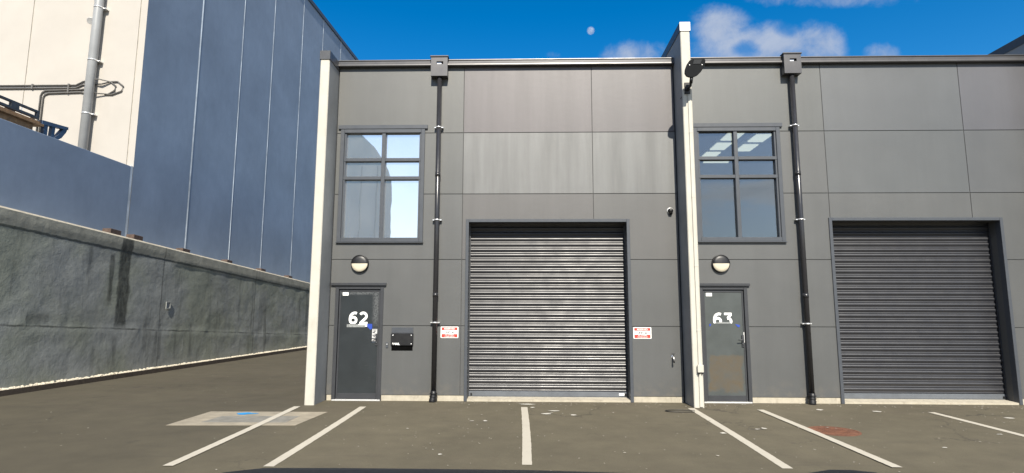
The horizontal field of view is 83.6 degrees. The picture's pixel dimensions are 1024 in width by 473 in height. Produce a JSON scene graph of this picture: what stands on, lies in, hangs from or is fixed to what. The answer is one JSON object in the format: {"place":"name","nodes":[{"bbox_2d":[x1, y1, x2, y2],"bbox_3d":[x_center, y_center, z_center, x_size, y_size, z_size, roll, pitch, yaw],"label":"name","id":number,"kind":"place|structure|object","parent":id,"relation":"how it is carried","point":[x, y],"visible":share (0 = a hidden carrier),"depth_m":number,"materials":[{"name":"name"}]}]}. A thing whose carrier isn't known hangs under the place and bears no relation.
{"place":"outdoors","nodes":[
{"label":"outdoors","id":0,"kind":"place"},
{"bbox_2d":[0,350,1023,472],"bbox_3d":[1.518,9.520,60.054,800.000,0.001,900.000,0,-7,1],"label":"ground","id":1,"kind":"structure","parent":0,"point":[129,419],"depth_m":7.76,"materials":[{"name":"grey asphalt"}]},
{"bbox_2d":[0,347,306,396],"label":"kerb","id":2,"kind":"structure","parent":1,"relation":"on","point":[67,383],"depth_m":14.14,"materials":[{"name":"concrete"}]},
{"bbox_2d":[0,346,306,390],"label":"gravel strip","id":3,"kind":"object","parent":1,"relation":"on","point":[62,380],"visible":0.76,"depth_m":14.46,"materials":[{"name":"grey gravel"}]},
{"bbox_2d":[0,206,309,387],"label":"retaining wall","id":4,"kind":"structure","parent":1,"relation":"on","point":[79,301],"depth_m":14.39,"materials":[{"name":"grey concrete"}]},
{"bbox_2d":[0,95,43,129],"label":"steel rack","id":5,"kind":"object","parent":4,"relation":"on","point":[8,113],"visible":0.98,"depth_m":12.63,"materials":[{"name":"blue metal"}]},
{"bbox_2d":[38,120,68,139],"bbox_3d":[-10.903,-2.480,13.605,0.120,0.470,0.740,0,-7,1],"label":"steel bracket","id":6,"kind":"object","parent":5,"relation":"attached to","point":[60,133],"visible":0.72,"depth_m":13.55,"materials":[{"name":"blue metal"}]},
{"bbox_2d":[0,118,132,236],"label":"boundary wall","id":7,"kind":"structure","parent":4,"relation":"on","point":[41,174],"depth_m":13.44,"materials":[{"name":"metal"}]},
{"bbox_2d":[102,228,120,235],"bbox_3d":[-10.060,-0.109,14.407,0.220,0.130,0.380,0,-11,1],"label":"timber block","id":8,"kind":"object","parent":4,"relation":"on","point":[113,231],"depth_m":14.28,"materials":[{"name":"brown wood"}]},
{"bbox_2d":[126,234,142,240],"bbox_3d":[-10.001,0.037,15.183,0.220,0.130,0.360,0,-11,1],"label":"timber block","id":9,"kind":"object","parent":4,"relation":"on","point":[136,237],"depth_m":15.04,"materials":[{"name":"brown wood"}]},
{"bbox_2d":[165,302,170,308],"bbox_3d":[-9.720,1.948,16.203,0.022,0.200,0.200,0,-7,1],"label":"vent box","id":10,"kind":"object","parent":4,"relation":"attached to","point":[168,305],"visible":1,"depth_m":16.22,"materials":[{"name":"grey plastic"}]},
{"bbox_2d":[0,0,358,282],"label":"tall warehouse","id":11,"kind":"structure","parent":4,"relation":"on","point":[200,117],"depth_m":18.89,"materials":[{"name":"blue paint"}]},
{"bbox_2d":[87,17,91,23],"bbox_3d":[-11.980,-6.144,16.363,0.188,0.210,0.258,0,-7,1],"label":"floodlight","id":12,"kind":"object","parent":11,"relation":"attached to","point":[89,20],"visible":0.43,"depth_m":16.29,"materials":[{"name":"white"}]},
{"bbox_2d":[176,248,189,252],"bbox_3d":[-9.851,0.424,17.156,0.220,0.100,0.380,0,-11,1],"label":"timber block","id":13,"kind":"object","parent":4,"relation":"on","point":[184,250],"depth_m":17.00,"materials":[{"name":"brown wood"}]},
{"bbox_2d":[163,406,299,465],"bbox_3d":[-3.665,2.676,7.970,0.127,0.001,3.837,0,-7,-1],"label":"parking line","id":14,"kind":"object","parent":1,"relation":"on","point":[192,454],"visible":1,"depth_m":7.31,"materials":[{"name":"paint"}]},
{"bbox_2d":[168,411,326,424],"bbox_3d":[-3.998,2.815,8.803,1.940,0.057,1.180,0,-7,1],"label":"service pit","id":15,"kind":"object","parent":1,"relation":"on","point":[235,418],"visible":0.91,"depth_m":8.76,"materials":[{"name":"concrete"}]},
{"bbox_2d":[264,407,364,465],"bbox_3d":[-2.569,2.685,7.981,0.128,0.001,3.854,0,-7,0],"label":"parking line","id":16,"kind":"object","parent":1,"relation":"on","point":[279,459],"visible":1,"depth_m":7.32,"materials":[{"name":"paint"}]},
{"bbox_2d":[521,407,531,464],"bbox_3d":[0.193,2.698,8.021,0.123,0.001,3.752,0,-7,1],"label":"parking line","id":17,"kind":"object","parent":1,"relation":"on","point":[526,450],"visible":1,"depth_m":7.38,"materials":[{"name":"paint"}]},
{"bbox_2d":[223,468,875,472],"bbox_3d":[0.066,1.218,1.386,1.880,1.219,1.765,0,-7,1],"label":"parked car","id":18,"kind":"object","parent":1,"relation":"on","point":[324,470],"visible":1,"depth_m":1.55,"materials":[{"name":"paint"}]},
{"bbox_2d":[304,22,1023,407],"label":"warehouse building","id":19,"kind":"structure","parent":1,"relation":"on","point":[530,238],"depth_m":10.91,"materials":[{"name":"paint"}]},
{"bbox_2d":[331,283,386,400],"bbox_3d":[-2.899,1.984,10.754,1.050,2.217,0.192,0,-7,1],"label":"door","id":20,"kind":"structure","parent":19,"relation":"in","point":[358,317],"depth_m":10.73,"materials":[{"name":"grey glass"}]},
{"bbox_2d":[351,255,368,272],"bbox_3d":[-2.887,0.513,10.863,0.336,0.336,0.078,0,-7,1],"label":"wall light","id":21,"kind":"object","parent":19,"relation":"attached to","point":[359,263],"visible":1,"depth_m":10.84,"materials":[{"name":"black plastic"}]},
{"bbox_2d":[335,125,427,242],"bbox_3d":[-2.524,-1.024,11.115,1.755,2.322,0.140,0,-7,1],"label":"window","id":22,"kind":"structure","parent":19,"relation":"in","point":[381,189],"depth_m":11.12,"materials":[{"name":"glass"}]},
{"bbox_2d":[391,327,413,350],"bbox_3d":[-2.049,1.910,10.679,0.420,0.424,0.035,0,-7,1],"label":"mailbox","id":23,"kind":"object","parent":19,"relation":"attached to","point":[402,336],"visible":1,"depth_m":10.67,"materials":[{"name":"black plastic"}]},
{"bbox_2d":[441,327,457,337],"bbox_3d":[-1.165,1.786,10.687,0.330,0.208,0.008,0,-7,1],"label":"reserved sign","id":24,"kind":"object","parent":19,"relation":"attached to","point":[449,332],"visible":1,"depth_m":10.69,"materials":[{"name":"white plastic"}]},
{"bbox_2d":[464,219,633,402],"bbox_3d":[0.682,1.352,11.145,3.140,3.590,0.922,0,-7,1],"label":"roller door","id":25,"kind":"structure","parent":19,"relation":"in","point":[546,303],"depth_m":10.94,"materials":[{"name":"grey metal"}]},
{"bbox_2d":[633,327,650,338],"bbox_3d":[2.411,1.784,10.597,0.330,0.208,0.008,0,-7,1],"label":"reserved sign","id":26,"kind":"object","parent":19,"relation":"attached to","point":[641,332],"visible":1,"depth_m":10.60,"materials":[{"name":"white plastic"}]},
{"bbox_2d":[667,208,672,214],"bbox_3d":[3.000,-0.482,10.838,0.124,0.144,0.090,0,-7,1],"label":"security camera","id":27,"kind":"object","parent":19,"relation":"attached to","point":[670,211],"visible":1,"depth_m":10.82,"materials":[{"name":"black plastic"}]},
{"bbox_2d":[680,58,704,98],"bbox_3d":[3.274,-2.874,10.444,0.354,0.553,0.575,0,-7,1],"label":"floodlight","id":28,"kind":"object","parent":19,"relation":"attached to","point":[694,67],"visible":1,"depth_m":10.22,"materials":[{"name":"black plastic"}]},
{"bbox_2d":[688,94,703,406],"bbox_3d":[3.265,0.154,10.202,0.105,5.605,0.061,0,-7,1],"label":"cable duct","id":29,"kind":"object","parent":19,"relation":"attached to","point":[700,368],"visible":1,"depth_m":10.18,"materials":[{"name":"beige paint"}]},
{"bbox_2d":[699,149,721,155],"bbox_3d":[5.802,-2.417,16.767,0.460,0.110,0.720,0,-7,1],"label":"ceiling light","id":30,"kind":"object","parent":19,"relation":"attached to","point":[706,152],"visible":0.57,"depth_m":16.52,"materials":[{"name":"white plastic"}]},
{"bbox_2d":[702,161,728,162],"bbox_3d":[6.242,-2.313,17.549,0.810,0.110,0.160,0,-7,1],"label":"ceiling light","id":31,"kind":"object","parent":19,"relation":"attached to","point":[715,161],"visible":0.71,"depth_m":17.52,"materials":[{"name":"white plastic"}]},
{"bbox_2d":[708,139,731,149],"bbox_3d":[5.779,-2.534,15.874,0.460,0.110,0.720,0,-7,1],"label":"ceiling light","id":32,"kind":"object","parent":19,"relation":"attached to","point":[717,144],"visible":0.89,"depth_m":15.73,"materials":[{"name":"white plastic"}]},
{"bbox_2d":[711,255,729,272],"bbox_3d":[3.901,0.504,10.692,0.336,0.336,0.078,0,-7,1],"label":"wall light","id":33,"kind":"object","parent":19,"relation":"attached to","point":[720,263],"visible":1,"depth_m":10.66,"materials":[{"name":"black plastic"}]},
{"bbox_2d":[699,283,752,402],"bbox_3d":[3.906,1.979,10.583,1.015,2.217,0.192,0,-7,1],"label":"door","id":34,"kind":"structure","parent":19,"relation":"in","point":[726,357],"depth_m":10.56,"materials":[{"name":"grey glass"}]},
{"bbox_2d":[719,133,743,140],"bbox_3d":[5.757,-2.651,14.982,0.460,0.110,0.720,0,-7,1],"label":"ceiling light","id":35,"kind":"object","parent":19,"relation":"attached to","point":[725,137],"visible":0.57,"depth_m":15.00,"materials":[{"name":"white plastic"}]},
{"bbox_2d":[693,123,786,242],"bbox_3d":[4.316,-1.032,10.943,1.750,2.317,0.140,0,-7,1],"label":"window","id":36,"kind":"structure","parent":19,"relation":"in","point":[733,128],"depth_m":10.94,"materials":[{"name":"grey metal"}]},
{"bbox_2d":[738,141,759,150],"bbox_3d":[6.553,-2.515,16.004,0.460,0.110,0.720,0,-7,1],"label":"ceiling light","id":37,"kind":"object","parent":19,"relation":"attached to","point":[745,146],"visible":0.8,"depth_m":15.85,"materials":[{"name":"white plastic"}]},
{"bbox_2d":[746,133,771,141],"bbox_3d":[6.530,-2.632,15.112,0.460,0.110,0.720,0,-7,1],"label":"ceiling light","id":38,"kind":"object","parent":19,"relation":"attached to","point":[758,137],"visible":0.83,"depth_m":15.02,"materials":[{"name":"white plastic"}]},
{"bbox_2d":[828,217,1022,404],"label":"roller door","id":39,"kind":"structure","parent":19,"relation":"in","point":[916,313],"depth_m":10.76,"materials":[{"name":"grey metal"}]},
{"bbox_2d":[438,404,1009,454],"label":"paint splashes","id":40,"kind":"object","parent":1,"relation":"on","point":[721,432],"visible":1,"depth_m":9.24,"materials":[{"name":"paint"}]},
{"bbox_2d":[688,408,791,467],"bbox_3d":[2.994,2.693,7.931,0.125,0.001,3.812,0,-7,2],"label":"parking line","id":41,"kind":"object","parent":1,"relation":"on","point":[772,458],"visible":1,"depth_m":7.29,"materials":[{"name":"paint"}]},
{"bbox_2d":[759,410,900,466],"bbox_3d":[4.138,2.679,7.858,0.127,0.001,3.600,0,-7,1],"label":"parking line","id":42,"kind":"object","parent":1,"relation":"on","point":[879,459],"visible":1,"depth_m":7.28,"materials":[{"name":"paint"}]},
{"bbox_2d":[808,426,861,435],"bbox_3d":[4.474,2.717,7.966,0.670,0.038,0.670,0,-7,1],"label":"red paint patch","id":43,"kind":"object","parent":1,"relation":"on","point":[834,431],"visible":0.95,"depth_m":7.92,"materials":[{"name":"paint"}]},
{"bbox_2d":[929,412,1023,436],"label":"parking line","id":44,"kind":"object","parent":1,"relation":"on","point":[1011,432],"visible":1,"depth_m":8.45,"materials":[{"name":"paint"}]},
{"bbox_2d":[46,375,1008,471],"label":"litter","id":45,"kind":"object","parent":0,"point":[646,422],"visible":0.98,"depth_m":8.60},
{"bbox_2d":[313,0,1023,59],"label":"sky","id":46,"kind":"structure","parent":0,"point":[372,29],"materials":[{"name":"blue"}]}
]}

